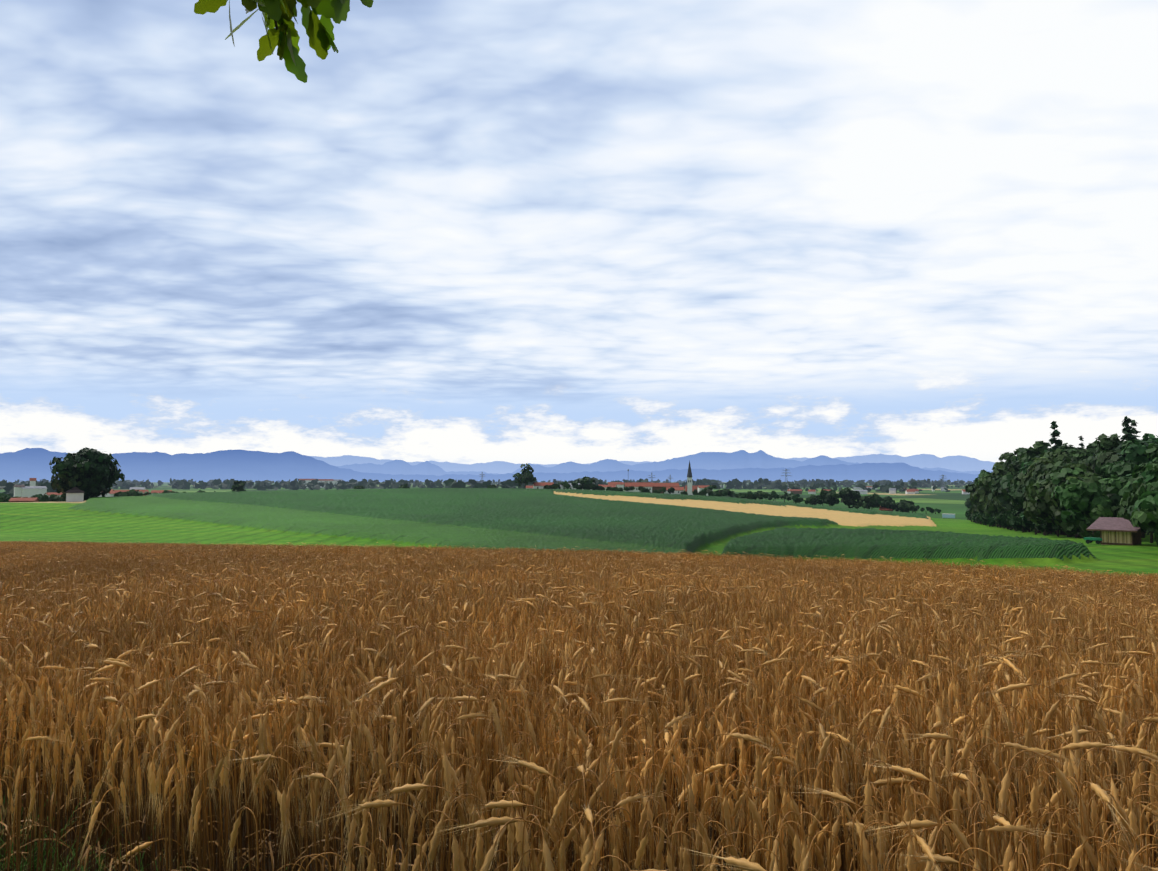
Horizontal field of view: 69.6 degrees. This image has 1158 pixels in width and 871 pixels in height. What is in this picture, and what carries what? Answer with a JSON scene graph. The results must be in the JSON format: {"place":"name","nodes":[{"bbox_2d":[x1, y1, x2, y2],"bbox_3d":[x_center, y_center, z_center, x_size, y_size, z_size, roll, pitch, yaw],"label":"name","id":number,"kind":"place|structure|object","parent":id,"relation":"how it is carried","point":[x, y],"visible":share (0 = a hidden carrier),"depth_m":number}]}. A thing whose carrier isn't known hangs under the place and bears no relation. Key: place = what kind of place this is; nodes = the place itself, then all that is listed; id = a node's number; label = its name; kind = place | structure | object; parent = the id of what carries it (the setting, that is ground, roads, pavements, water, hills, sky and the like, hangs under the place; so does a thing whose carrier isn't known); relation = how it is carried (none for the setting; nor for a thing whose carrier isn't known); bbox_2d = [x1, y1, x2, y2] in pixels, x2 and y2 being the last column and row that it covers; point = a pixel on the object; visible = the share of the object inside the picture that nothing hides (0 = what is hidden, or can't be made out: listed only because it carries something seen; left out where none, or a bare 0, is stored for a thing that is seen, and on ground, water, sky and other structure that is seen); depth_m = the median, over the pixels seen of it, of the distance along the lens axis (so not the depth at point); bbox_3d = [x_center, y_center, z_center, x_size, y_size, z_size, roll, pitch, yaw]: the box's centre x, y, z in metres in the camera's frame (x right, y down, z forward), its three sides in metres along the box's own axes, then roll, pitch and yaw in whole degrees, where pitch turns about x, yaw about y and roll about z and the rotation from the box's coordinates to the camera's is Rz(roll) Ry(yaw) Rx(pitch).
{"place":"outdoors","nodes":[
{"label":"outdoors","id":0,"kind":"place"},
{"bbox_2d":[194,0,372,82],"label":"oak leaves","id":1,"kind":"object","parent":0,"point":[281,31],"visible":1,"depth_m":1.95},
{"bbox_2d":[0,448,978,481],"bbox_3d":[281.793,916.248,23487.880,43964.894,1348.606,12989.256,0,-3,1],"label":"mountains","id":2,"kind":"structure","parent":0,"point":[25,464],"depth_m":26780.41},
{"bbox_2d":[0,482,1157,870],"bbox_3d":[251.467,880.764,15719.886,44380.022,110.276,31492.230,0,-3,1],"label":"grass field","id":3,"kind":"structure","parent":0,"point":[536,520],"depth_m":167.84},
{"bbox_2d":[65,486,84,501],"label":"shed","id":4,"kind":"structure","parent":3,"relation":"on","point":[75,494],"depth_m":242.52},
{"bbox_2d":[49,447,124,500],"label":"tree","id":5,"kind":"object","parent":3,"relation":"on","point":[91,472],"visible":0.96,"depth_m":246.69},
{"bbox_2d":[9,478,171,501],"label":"village","id":6,"kind":"object","parent":3,"relation":"on","point":[32,489],"visible":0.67,"depth_m":740.84},
{"bbox_2d":[0,463,970,513],"bbox_3d":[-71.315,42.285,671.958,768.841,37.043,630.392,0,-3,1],"label":"tree foliage","id":7,"kind":"object","parent":3,"relation":"on","point":[848,496],"visible":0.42,"depth_m":541.15},
{"bbox_2d":[0,477,973,496],"bbox_3d":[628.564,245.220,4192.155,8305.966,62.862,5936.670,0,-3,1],"label":"woods foliage","id":8,"kind":"object","parent":3,"relation":"on","point":[900,485],"visible":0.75,"depth_m":2714.37},
{"bbox_2d":[298,479,969,493],"bbox_3d":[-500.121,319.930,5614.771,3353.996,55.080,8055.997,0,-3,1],"label":"village","id":9,"kind":"object","parent":3,"relation":"on","point":[860,490],"visible":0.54,"depth_m":1708.10},
{"bbox_2d":[526,482,893,510],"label":"village","id":10,"kind":"object","parent":3,"relation":"on","point":[651,486],"visible":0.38,"depth_m":654.49},
{"bbox_2d":[479,469,947,492],"bbox_3d":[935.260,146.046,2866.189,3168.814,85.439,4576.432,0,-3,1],"label":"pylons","id":11,"kind":"object","parent":3,"relation":"on","point":[482,474],"visible":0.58,"depth_m":2519.04},
{"bbox_2d":[964,416,1157,544],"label":"forest foliage","id":12,"kind":"object","parent":3,"relation":"on","point":[1065,489],"visible":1,"depth_m":156.59},
{"bbox_2d":[1084,517,1141,544],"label":"shed","id":13,"kind":"structure","parent":3,"relation":"on","point":[1117,531],"depth_m":108.37},
{"bbox_2d":[0,0,1157,464],"label":"sky","id":14,"kind":"structure","parent":0,"point":[544,232]},
{"bbox_2d":[310,453,994,473],"bbox_3d":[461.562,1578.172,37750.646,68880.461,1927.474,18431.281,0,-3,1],"label":"mountains","id":15,"kind":"structure","parent":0,"point":[961,463],"depth_m":44303.22},
{"bbox_2d":[332,450,992,475],"bbox_3d":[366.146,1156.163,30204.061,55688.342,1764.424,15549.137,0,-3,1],"label":"mountains","id":16,"kind":"structure","parent":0,"point":[740,459],"depth_m":36594.23},
{"bbox_2d":[685,460,696,494],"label":"church","id":17,"kind":"structure","parent":0,"point":[689,488],"depth_m":937.92},
{"bbox_2d":[942,514,954,517],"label":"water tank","id":18,"kind":"object","parent":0,"point":[948,515],"visible":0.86,"depth_m":515.02}
]}

